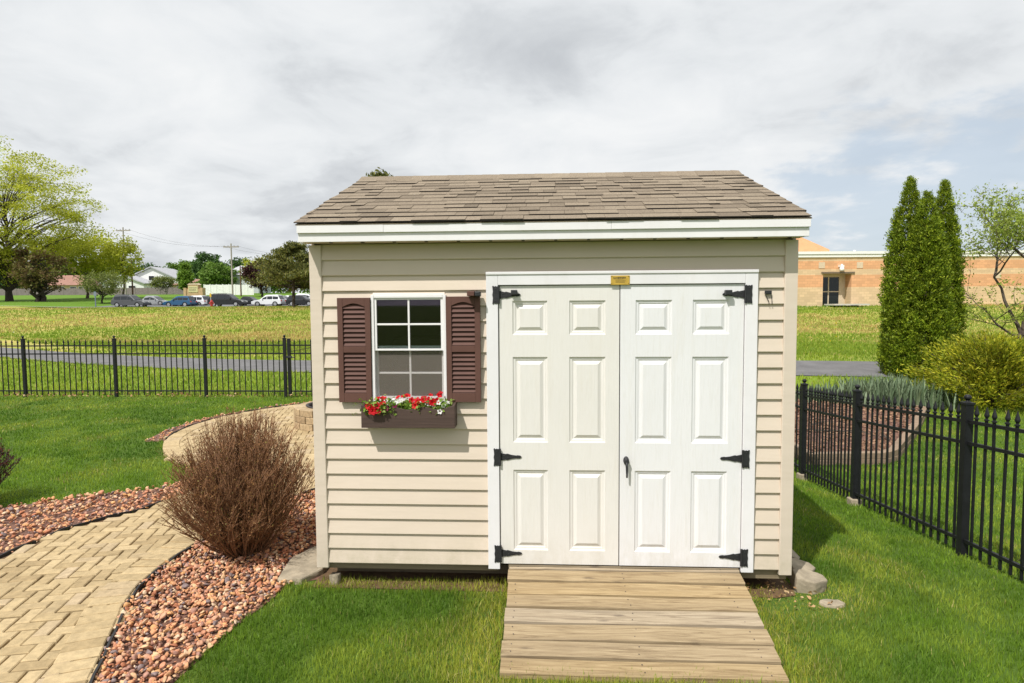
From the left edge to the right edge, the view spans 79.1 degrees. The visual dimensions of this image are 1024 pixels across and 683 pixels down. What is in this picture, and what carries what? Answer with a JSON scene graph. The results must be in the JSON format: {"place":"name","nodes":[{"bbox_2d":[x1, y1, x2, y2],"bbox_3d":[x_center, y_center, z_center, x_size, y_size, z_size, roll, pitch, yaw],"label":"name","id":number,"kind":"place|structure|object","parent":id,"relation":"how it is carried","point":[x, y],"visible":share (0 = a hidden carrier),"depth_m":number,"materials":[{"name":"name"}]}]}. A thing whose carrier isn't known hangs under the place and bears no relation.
{"place":"outdoors","nodes":[
{"label":"outdoors","id":0,"kind":"place"},
{"bbox_2d":[1,479,304,660],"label":"path","id":1,"kind":"structure","parent":0,"point":[84,525],"depth_m":4.84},
{"bbox_2d":[0,401,320,682],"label":"gravel","id":2,"kind":"structure","parent":0,"point":[194,589],"depth_m":4.05,"materials":[{"name":"brown gravel"}]},
{"bbox_2d":[89,488,314,682],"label":"garden edging","id":3,"kind":"object","parent":2,"relation":"on","point":[140,586],"visible":0.25,"depth_m":3.93,"materials":[{"name":"black plastic"}]},
{"bbox_2d":[149,405,314,558],"bbox_3d":[-2.003,1.010,4.580,1.241,1.137,1.223,0,3,3],"label":"bare shrub","id":4,"kind":"object","parent":2,"relation":"on","point":[234,499],"visible":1,"depth_m":4.42,"materials":[{"name":"brown plant"}]},
{"bbox_2d":[0,347,916,377],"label":"asphalt path","id":5,"kind":"structure","parent":0,"point":[837,368],"depth_m":19.22,"materials":[{"name":"grey asphalt"}]},
{"bbox_2d":[0,293,1023,682],"bbox_3d":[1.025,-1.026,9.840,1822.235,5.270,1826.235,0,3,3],"label":"ground","id":6,"kind":"structure","parent":0,"point":[56,301],"depth_m":4.74,"materials":[{"name":"green plant"}]},
{"bbox_2d":[0,438,21,483],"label":"barberry shrub","id":7,"kind":"object","parent":6,"relation":"on","point":[6,461],"visible":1,"depth_m":5.87,"materials":[{"name":"green plant"}]},
{"bbox_2d":[0,263,31,288],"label":"skyline tree","id":8,"kind":"object","parent":6,"relation":"on","point":[11,284],"visible":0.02,"depth_m":193.94,"materials":[{"name":"green plant"}]},
{"bbox_2d":[4,246,75,301],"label":"bronze tree","id":9,"kind":"object","parent":6,"relation":"on","point":[45,277],"visible":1,"depth_m":84.01,"materials":[{"name":"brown plant"}]},
{"bbox_2d":[0,135,120,300],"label":"shade tree","id":10,"kind":"object","parent":6,"relation":"on","point":[14,202],"visible":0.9,"depth_m":89.12,"materials":[{"name":"green plant"}]},
{"bbox_2d":[55,260,84,276],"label":"skyline tree","id":11,"kind":"object","parent":6,"relation":"on","point":[69,272],"visible":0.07,"depth_m":194.56,"materials":[{"name":"green plant"}]},
{"bbox_2d":[47,275,100,287],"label":"house","id":12,"kind":"structure","parent":6,"relation":"on","point":[68,282],"depth_m":168.48,"materials":[{"name":"pink"}]},
{"bbox_2d":[31,230,136,298],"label":"spring tree","id":13,"kind":"object","parent":6,"relation":"on","point":[88,264],"visible":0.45,"depth_m":100.97,"materials":[{"name":"green plant"}]},
{"bbox_2d":[0,486,180,554],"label":"gravel soil","id":14,"kind":"structure","parent":6,"relation":"on","point":[75,520],"depth_m":5.57,"materials":[{"name":"brown gravel"}]},
{"bbox_2d":[0,500,162,558],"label":"garden edging","id":15,"kind":"object","parent":14,"relation":"on","point":[6,553],"visible":0.47,"depth_m":5.25,"materials":[{"name":"black plastic"}]},
{"bbox_2d":[0,287,182,294],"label":"wooden fence","id":16,"kind":"object","parent":6,"relation":"on","point":[137,291],"visible":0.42,"depth_m":141.48,"materials":[{"name":"brown wood"}]},
{"bbox_2d":[73,269,127,302],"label":"tree","id":17,"kind":"object","parent":6,"relation":"on","point":[105,287],"visible":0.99,"depth_m":82.09,"materials":[{"name":"green plant"}]},
{"bbox_2d":[94,264,135,278],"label":"skyline tree","id":18,"kind":"object","parent":6,"relation":"on","point":[120,272],"visible":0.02,"depth_m":192.75,"materials":[{"name":"green plant"}]},
{"bbox_2d":[99,235,144,293],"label":"spring tree","id":19,"kind":"object","parent":6,"relation":"on","point":[127,248],"visible":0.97,"depth_m":99.18,"materials":[{"name":"green plant"}]},
{"bbox_2d":[116,227,129,293],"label":"utility pole","id":20,"kind":"object","parent":6,"relation":"on","point":[122,230],"visible":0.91,"depth_m":127.23,"materials":[{"name":"brown wood"}]},
{"bbox_2d":[22,230,266,253],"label":"power line","id":21,"kind":"object","parent":20,"relation":"attached to","point":[184,243],"visible":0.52,"depth_m":120.39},
{"bbox_2d":[101,275,155,287],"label":"house","id":22,"kind":"structure","parent":6,"relation":"on","point":[139,282],"depth_m":154.03,"materials":[{"name":"white"}]},
{"bbox_2d":[131,259,133,293],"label":"utility pole","id":23,"kind":"object","parent":6,"relation":"on","point":[132,281],"visible":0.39,"depth_m":107.11,"materials":[{"name":"wood"}]},
{"bbox_2d":[0,335,287,397],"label":"metal fence","id":24,"kind":"object","parent":6,"relation":"on","point":[23,354],"visible":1,"depth_m":12.62,"materials":[{"name":"black metal"}]},
{"bbox_2d":[286,338,312,395],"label":"metal gate","id":25,"kind":"structure","parent":24,"relation":"attached to","point":[289,357],"depth_m":12.42,"materials":[{"name":"black metal"}]},
{"bbox_2d":[130,262,159,272],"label":"skyline tree","id":26,"kind":"object","parent":6,"relation":"on","point":[148,265],"visible":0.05,"depth_m":201.55,"materials":[{"name":"green plant"}]},
{"bbox_2d":[0,258,303,292],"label":"wood","id":27,"kind":"object","parent":6,"relation":"on","point":[225,261],"depth_m":233.63,"materials":[{"name":"green plant"}]},
{"bbox_2d":[134,266,178,283],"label":"house","id":28,"kind":"structure","parent":6,"relation":"on","point":[149,273],"depth_m":160.47,"materials":[{"name":"white"}]},
{"bbox_2d":[147,275,177,290],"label":"tree","id":29,"kind":"object","parent":6,"relation":"on","point":[159,281],"visible":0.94,"depth_m":140.36,"materials":[{"name":"green plant"}]},
{"bbox_2d":[162,259,188,270],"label":"skyline tree","id":30,"kind":"object","parent":6,"relation":"on","point":[174,266],"visible":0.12,"depth_m":206.04,"materials":[{"name":"green plant"}]},
{"bbox_2d":[175,263,195,289],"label":"round tree","id":31,"kind":"object","parent":6,"relation":"on","point":[185,276],"visible":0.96,"depth_m":134.58,"materials":[{"name":"green plant"}]},
{"bbox_2d":[177,260,193,274],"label":"skyline tree","id":32,"kind":"object","parent":6,"relation":"on","point":[187,262],"visible":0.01,"depth_m":198.91,"materials":[{"name":"green plant"}]},
{"bbox_2d":[171,279,201,287],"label":"house","id":33,"kind":"structure","parent":6,"relation":"on","point":[175,285],"depth_m":160.66,"materials":[{"name":"brown"}]},
{"bbox_2d":[81,304,306,307],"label":"parking lot","id":34,"kind":"structure","parent":6,"relation":"on","point":[155,305],"depth_m":81.50,"materials":[{"name":"grey asphalt"}]},
{"bbox_2d":[111,294,150,306],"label":"parked car","id":35,"kind":"object","parent":34,"relation":"on","point":[117,300],"visible":0.96,"depth_m":77.24,"materials":[{"name":"grey paint"}]},
{"bbox_2d":[142,296,165,304],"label":"parked car","id":36,"kind":"object","parent":34,"relation":"on","point":[156,300],"visible":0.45,"depth_m":82.30,"materials":[{"name":"silver metal"}]},
{"bbox_2d":[162,296,196,305],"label":"parked car","id":37,"kind":"object","parent":34,"relation":"on","point":[184,300],"visible":0.91,"depth_m":79.95,"materials":[{"name":"blue paint"}]},
{"bbox_2d":[193,295,207,305],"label":"parked car","id":38,"kind":"object","parent":34,"relation":"on","point":[201,300],"visible":0.32,"depth_m":81.65,"materials":[{"name":"white paint"}]},
{"bbox_2d":[207,293,247,306],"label":"parked car","id":39,"kind":"object","parent":34,"relation":"on","point":[219,299],"visible":0.89,"depth_m":75.53,"materials":[{"name":"black paint"}]},
{"bbox_2d":[238,296,257,305],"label":"parked car","id":40,"kind":"object","parent":34,"relation":"on","point":[249,299],"visible":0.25,"depth_m":81.23,"materials":[{"name":"black paint"}]},
{"bbox_2d":[251,295,285,305],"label":"parked car","id":41,"kind":"object","parent":34,"relation":"on","point":[276,300],"visible":0.96,"depth_m":77.57,"materials":[{"name":"white paint"}]},
{"bbox_2d":[286,295,309,305],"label":"parked car","id":42,"kind":"object","parent":34,"relation":"on","point":[301,299],"visible":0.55,"depth_m":77.56,"materials":[{"name":"black paint"}]},
{"bbox_2d":[183,283,205,295],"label":"monument sign","id":43,"kind":"object","parent":6,"relation":"on","point":[194,289],"visible":0.93,"depth_m":110.36,"materials":[{"name":"beige stone"}]},
{"bbox_2d":[189,251,223,278],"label":"skyline tree","id":44,"kind":"object","parent":6,"relation":"on","point":[202,257],"visible":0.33,"depth_m":176.60,"materials":[{"name":"green plant"}]},
{"bbox_2d":[195,261,239,287],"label":"skyline tree","id":45,"kind":"object","parent":6,"relation":"on","point":[212,273],"visible":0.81,"depth_m":150.91,"materials":[{"name":"green plant"}]},
{"bbox_2d":[146,404,290,441],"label":"gravel soil","id":46,"kind":"structure","parent":6,"relation":"on","point":[166,431],"depth_m":9.15,"materials":[{"name":"brown gravel"}]},
{"bbox_2d":[203,284,253,294],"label":"vinyl fence","id":47,"kind":"object","parent":6,"relation":"on","point":[222,288],"visible":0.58,"depth_m":127.80,"materials":[{"name":"white plastic"}]},
{"bbox_2d":[223,243,238,294],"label":"utility pole","id":48,"kind":"object","parent":6,"relation":"on","point":[230,246],"visible":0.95,"depth_m":118.17,"materials":[{"name":"brown wood"}]},
{"bbox_2d":[225,256,250,267],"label":"skyline tree","id":49,"kind":"object","parent":6,"relation":"on","point":[237,263],"visible":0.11,"depth_m":182.96,"materials":[{"name":"green plant"}]},
{"bbox_2d":[240,266,241,295],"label":"utility pole","id":50,"kind":"object","parent":6,"relation":"on","point":[240,283],"visible":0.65,"depth_m":118.34,"materials":[{"name":"grey wood"}]},
{"bbox_2d":[224,265,270,292],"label":"house","id":51,"kind":"structure","parent":6,"relation":"on","point":[256,290],"depth_m":154.97,"materials":[{"name":"white"}]},
{"bbox_2d":[239,257,276,293],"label":"yellow tree","id":52,"kind":"object","parent":6,"relation":"on","point":[244,262],"visible":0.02,"depth_m":137.18,"materials":[{"name":"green plant"}]},
{"bbox_2d":[241,259,275,296],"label":"purple tree","id":53,"kind":"object","parent":6,"relation":"on","point":[247,272],"visible":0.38,"depth_m":116.83,"materials":[{"name":"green plant"}]},
{"bbox_2d":[240,240,309,307],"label":"tree","id":54,"kind":"object","parent":6,"relation":"on","point":[290,253],"visible":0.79,"depth_m":54.02,"materials":[{"name":"leaves"},{"name":"dark bark"}]},
{"bbox_2d":[268,259,290,292],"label":"skyline tree","id":55,"kind":"object","parent":6,"relation":"on","point":[280,289],"visible":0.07,"depth_m":193.69,"materials":[{"name":"green plant"}]},
{"bbox_2d":[277,545,326,584],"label":"concrete slab","id":56,"kind":"structure","parent":6,"relation":"on","point":[301,566],"depth_m":4.27,"materials":[{"name":"grey concrete"}]},
{"bbox_2d":[295,280,309,292],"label":"skyline tree","id":57,"kind":"object","parent":6,"relation":"on","point":[306,290],"depth_m":194.49,"materials":[{"name":"green plant"}]},
{"bbox_2d":[364,167,393,176],"bbox_3d":[-7.022,-4.797,34.163,5.234,9.234,5.397,0,3,3],"label":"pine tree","id":58,"kind":"object","parent":6,"relation":"on","point":[378,173],"visible":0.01,"depth_m":33.41,"materials":[{"name":"green plant"}]},
{"bbox_2d":[4,390,837,608],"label":"leaf litter","id":59,"kind":"object","parent":6,"relation":"on","point":[810,592],"visible":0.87,"depth_m":12.45,"materials":[{"name":"brown plant"}]},
{"bbox_2d":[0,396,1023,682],"bbox_3d":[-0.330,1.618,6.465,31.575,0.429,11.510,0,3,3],"label":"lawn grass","id":60,"kind":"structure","parent":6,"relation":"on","point":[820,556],"depth_m":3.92,"materials":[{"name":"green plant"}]},
{"bbox_2d":[33,306,997,340],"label":"dandelions","id":61,"kind":"object","parent":6,"relation":"on","point":[288,307],"visible":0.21,"depth_m":41.74,"materials":[{"name":"yellow plant"}]},
{"bbox_2d":[293,170,811,578],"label":"garden shed","id":62,"kind":"structure","parent":6,"relation":"on","point":[606,361],"depth_m":3.93,"materials":[{"name":"plastic"}]},
{"bbox_2d":[361,402,456,427],"bbox_3d":[-0.650,0.461,3.936,0.593,0.158,0.104,0,3,3],"label":"flower box","id":63,"kind":"object","parent":62,"relation":"attached to","point":[424,418],"visible":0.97,"depth_m":3.88,"materials":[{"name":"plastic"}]},
{"bbox_2d":[353,396,391,414],"bbox_3d":[-0.873,0.406,3.907,0.282,0.120,0.113,0,3,3],"label":"petunia","id":64,"kind":"object","parent":63,"relation":"in","point":[371,408],"visible":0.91,"depth_m":3.88,"materials":[{"name":"red plant"}]},
{"bbox_2d":[374,394,396,415],"bbox_3d":[-0.788,0.399,3.899,0.177,0.132,0.112,0,3,3],"label":"petunia","id":65,"kind":"object","parent":63,"relation":"in","point":[384,409],"visible":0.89,"depth_m":3.88,"materials":[{"name":"green plant"}]},
{"bbox_2d":[385,398,403,415],"bbox_3d":[-0.781,0.411,3.925,0.263,0.108,0.114,0,3,3],"label":"petunia","id":66,"kind":"object","parent":63,"relation":"in","point":[398,401],"visible":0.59,"depth_m":3.90,"materials":[{"name":"white plant"}]},
{"bbox_2d":[392,393,420,409],"bbox_3d":[-0.667,0.399,3.932,0.228,0.134,0.116,0,3,3],"label":"petunia","id":67,"kind":"object","parent":63,"relation":"in","point":[408,402],"visible":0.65,"depth_m":3.93,"materials":[{"name":"red plant"}]},
{"bbox_2d":[403,393,439,413],"bbox_3d":[-0.543,0.395,3.914,0.308,0.134,0.114,0,3,3],"label":"petunia","id":68,"kind":"object","parent":63,"relation":"in","point":[417,403],"visible":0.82,"depth_m":3.89,"materials":[{"name":"red plant"}]},
{"bbox_2d":[425,397,451,413],"bbox_3d":[-0.484,0.407,3.911,0.217,0.114,0.114,0,3,3],"label":"petunia","id":69,"kind":"object","parent":63,"relation":"in","point":[440,401],"visible":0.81,"depth_m":3.88,"materials":[{"name":"white plant"}]},
{"bbox_2d":[431,391,453,408],"bbox_3d":[-0.452,0.389,3.919,0.192,0.149,0.112,0,3,3],"label":"petunia","id":70,"kind":"object","parent":63,"relation":"in","point":[438,394],"visible":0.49,"depth_m":3.92,"materials":[{"name":"red plant"}]},
{"bbox_2d":[371,295,446,404],"bbox_3d":[-0.655,0.055,3.975,0.481,0.707,0.064,0,3,3],"label":"window","id":71,"kind":"structure","parent":62,"relation":"in","point":[376,373],"depth_m":3.96,"materials":[{"name":"white plastic"}]},
{"bbox_2d":[492,285,618,564],"bbox_3d":[0.279,0.541,3.934,0.794,1.789,0.078,0,3,3],"label":"door","id":72,"kind":"structure","parent":62,"relation":"in","point":[557,457],"depth_m":3.94,"materials":[{"name":"white metal"}]},
{"bbox_2d":[619,284,752,566],"bbox_3d":[1.081,0.540,3.888,0.802,1.787,0.078,0,3,3],"label":"door","id":73,"kind":"structure","parent":62,"relation":"in","point":[681,454],"depth_m":3.89,"materials":[{"name":"white metal"}]},
{"bbox_2d":[483,583,802,682],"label":"tall grass","id":74,"kind":"structure","parent":6,"relation":"on","point":[487,668],"depth_m":3.15,"materials":[{"name":"green plant"}]},
{"bbox_2d":[500,567,788,682],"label":"wooden ramp","id":75,"kind":"structure","parent":6,"relation":"on","point":[575,622],"depth_m":3.40,"materials":[{"name":"brown wood"}]},
{"bbox_2d":[792,550,799,558],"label":"retaining block","id":76,"kind":"structure","parent":6,"relation":"on","point":[795,555],"depth_m":4.36,"materials":[{"name":"stone"}]},
{"bbox_2d":[786,558,815,578],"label":"rock","id":77,"kind":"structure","parent":6,"relation":"on","point":[800,564],"depth_m":4.20,"materials":[{"name":"stone"}]},
{"bbox_2d":[790,569,826,593],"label":"rock","id":78,"kind":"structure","parent":6,"relation":"on","point":[804,581],"depth_m":3.96,"materials":[{"name":"stone"}]},
{"bbox_2d":[818,599,845,607],"bbox_3d":[1.964,1.620,3.809,0.165,0.046,0.094,0,3,3],"label":"flat stone","id":79,"kind":"object","parent":6,"relation":"on","point":[833,604],"visible":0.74,"depth_m":3.79,"materials":[{"name":"stone"}]},
{"bbox_2d":[794,398,926,465],"bbox_3d":[6.091,1.432,11.232,3.866,0.250,5.897,0,3,3],"label":"raised bed","id":80,"kind":"object","parent":6,"relation":"on","point":[916,421],"visible":0.18,"depth_m":9.74,"materials":[{"name":"stone"}]},
{"bbox_2d":[795,381,845,400],"bbox_3d":[6.569,1.069,13.137,1.356,0.377,1.355,-1,4,-12],"label":"iris clump","id":81,"kind":"object","parent":80,"relation":"on","point":[825,387],"visible":0.34,"depth_m":13.16,"materials":[{"name":"green plant"}]},
{"bbox_2d":[816,373,909,408],"bbox_3d":[7.279,0.974,12.778,1.860,0.601,1.762,0,3,3],"label":"iris clump","id":82,"kind":"object","parent":80,"relation":"on","point":[848,386],"visible":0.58,"depth_m":12.56,"materials":[{"name":"green plant"}]},
{"bbox_2d":[853,373,942,409],"bbox_3d":[7.837,0.953,12.732,1.720,0.641,1.644,0,3,3],"label":"iris clump","id":83,"kind":"object","parent":80,"relation":"on","point":[900,385],"visible":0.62,"depth_m":12.41,"materials":[{"name":"green plant"}]},
{"bbox_2d":[873,175,938,377],"bbox_3d":[10.638,-1.690,16.699,1.561,5.500,1.578,0,3,3],"label":"arborvitae","id":84,"kind":"object","parent":6,"relation":"on","point":[898,237],"visible":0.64,"depth_m":16.57,"materials":[{"name":"green plant"}]},
{"bbox_2d":[794,379,1023,580],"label":"metal fence","id":85,"kind":"object","parent":6,"relation":"on","point":[965,422],"visible":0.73,"depth_m":5.35,"materials":[{"name":"metal"}]},
{"bbox_2d":[796,238,1023,306],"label":"school building","id":86,"kind":"structure","parent":6,"relation":"on","point":[826,276],"depth_m":48.94,"materials":[{"name":"brick"}]},
{"bbox_2d":[822,274,844,303],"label":"door","id":87,"kind":"structure","parent":86,"relation":"in","point":[833,284],"depth_m":49.89,"materials":[{"name":"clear glass"}]},
{"bbox_2d":[888,188,957,378],"bbox_3d":[10.799,-1.431,16.230,1.652,5.107,1.605,0,3,3],"label":"arborvitae","id":88,"kind":"object","parent":6,"relation":"on","point":[940,313],"visible":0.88,"depth_m":15.93,"materials":[{"name":"green plant"}]},
{"bbox_2d":[907,383,956,412],"bbox_3d":[8.406,1.099,12.919,1.445,0.559,1.490,0,3,3],"label":"iris clump","id":89,"kind":"object","parent":6,"relation":"on","point":[934,397],"visible":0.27,"depth_m":12.55,"materials":[{"name":"green plant"}]},
{"bbox_2d":[917,179,969,348],"bbox_3d":[11.986,-1.792,17.334,1.382,5.490,1.369,0,3,3],"label":"arborvitae","id":90,"kind":"object","parent":6,"relation":"on","point":[952,227],"visible":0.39,"depth_m":16.97,"materials":[{"name":"green plant"}]},
{"bbox_2d":[928,388,970,407],"bbox_3d":[9.201,1.142,13.079,1.080,0.444,0.872,-3,4,-32],"label":"iris clump","id":91,"kind":"object","parent":6,"relation":"on","point":[957,400],"visible":0.21,"depth_m":12.87,"materials":[{"name":"green plant"}]},
{"bbox_2d":[888,328,1023,411],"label":"golden cypress shrub","id":92,"kind":"object","parent":6,"relation":"on","point":[990,369],"visible":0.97,"depth_m":12.52,"materials":[{"name":"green plant"}]},
{"bbox_2d":[936,183,1023,339],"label":"young fruit tree","id":93,"kind":"object","parent":6,"relation":"on","point":[998,235],"visible":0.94,"depth_m":17.26,"materials":[{"name":"green plant"}]},
{"bbox_2d":[0,303,1023,355],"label":"meadow grass","id":94,"kind":"structure","parent":0,"point":[805,344],"depth_m":37.26,"materials":[{"name":"green plant"}]},
{"bbox_2d":[0,346,1023,417],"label":"verge grass","id":95,"kind":"structure","parent":0,"point":[231,382],"depth_m":15.86,"materials":[{"name":"green plant"}]},
{"bbox_2d":[0,0,1023,292],"label":"sky","id":96,"kind":"structure","parent":0,"point":[220,123],"materials":[{"name":"white"}]},
{"bbox_2d":[311,568,795,597],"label":"bare soil","id":97,"kind":"structure","parent":0,"point":[753,582],"depth_m":4.15,"materials":[{"name":"soil"}]},
{"bbox_2d":[329,572,341,584],"bbox_3d":[-1.179,1.586,4.136,0.071,0.083,0.063,0,3,3],"label":"corner stone","id":98,"kind":"object","parent":97,"relation":"on","point":[334,576],"visible":0.89,"depth_m":4.11,"materials":[{"name":"stone"}]},
{"bbox_2d":[801,305,978,308],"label":"school lawn","id":99,"kind":"structure","parent":0,"point":[855,306],"depth_m":48.61,"materials":[{"name":"green plant"}]},
{"label":"patio","id":100,"kind":"structure","parent":0,"visible":0},
{"bbox_2d":[0,404,314,682],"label":"paver bricks","id":101,"kind":"object","parent":100,"relation":"on","point":[90,577],"visible":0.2,"depth_m":4.17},
{"bbox_2d":[294,401,313,430],"bbox_3d":[-2.711,1.107,9.522,1.205,0.318,1.210,0,3,3],"label":"fire pit","id":102,"kind":"object","parent":101,"relation":"on","point":[303,413],"visible":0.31,"depth_m":9.06,"materials":[{"name":"beige stone"}]},
{"bbox_2d":[165,402,304,438],"bbox_3d":[-2.835,1.206,10.722,5.352,0.076,2.368,-2,4,-25],"label":"garden edging","id":103,"kind":"object","parent":100,"relation":"on","point":[224,415],"visible":0.14,"depth_m":10.05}
]}

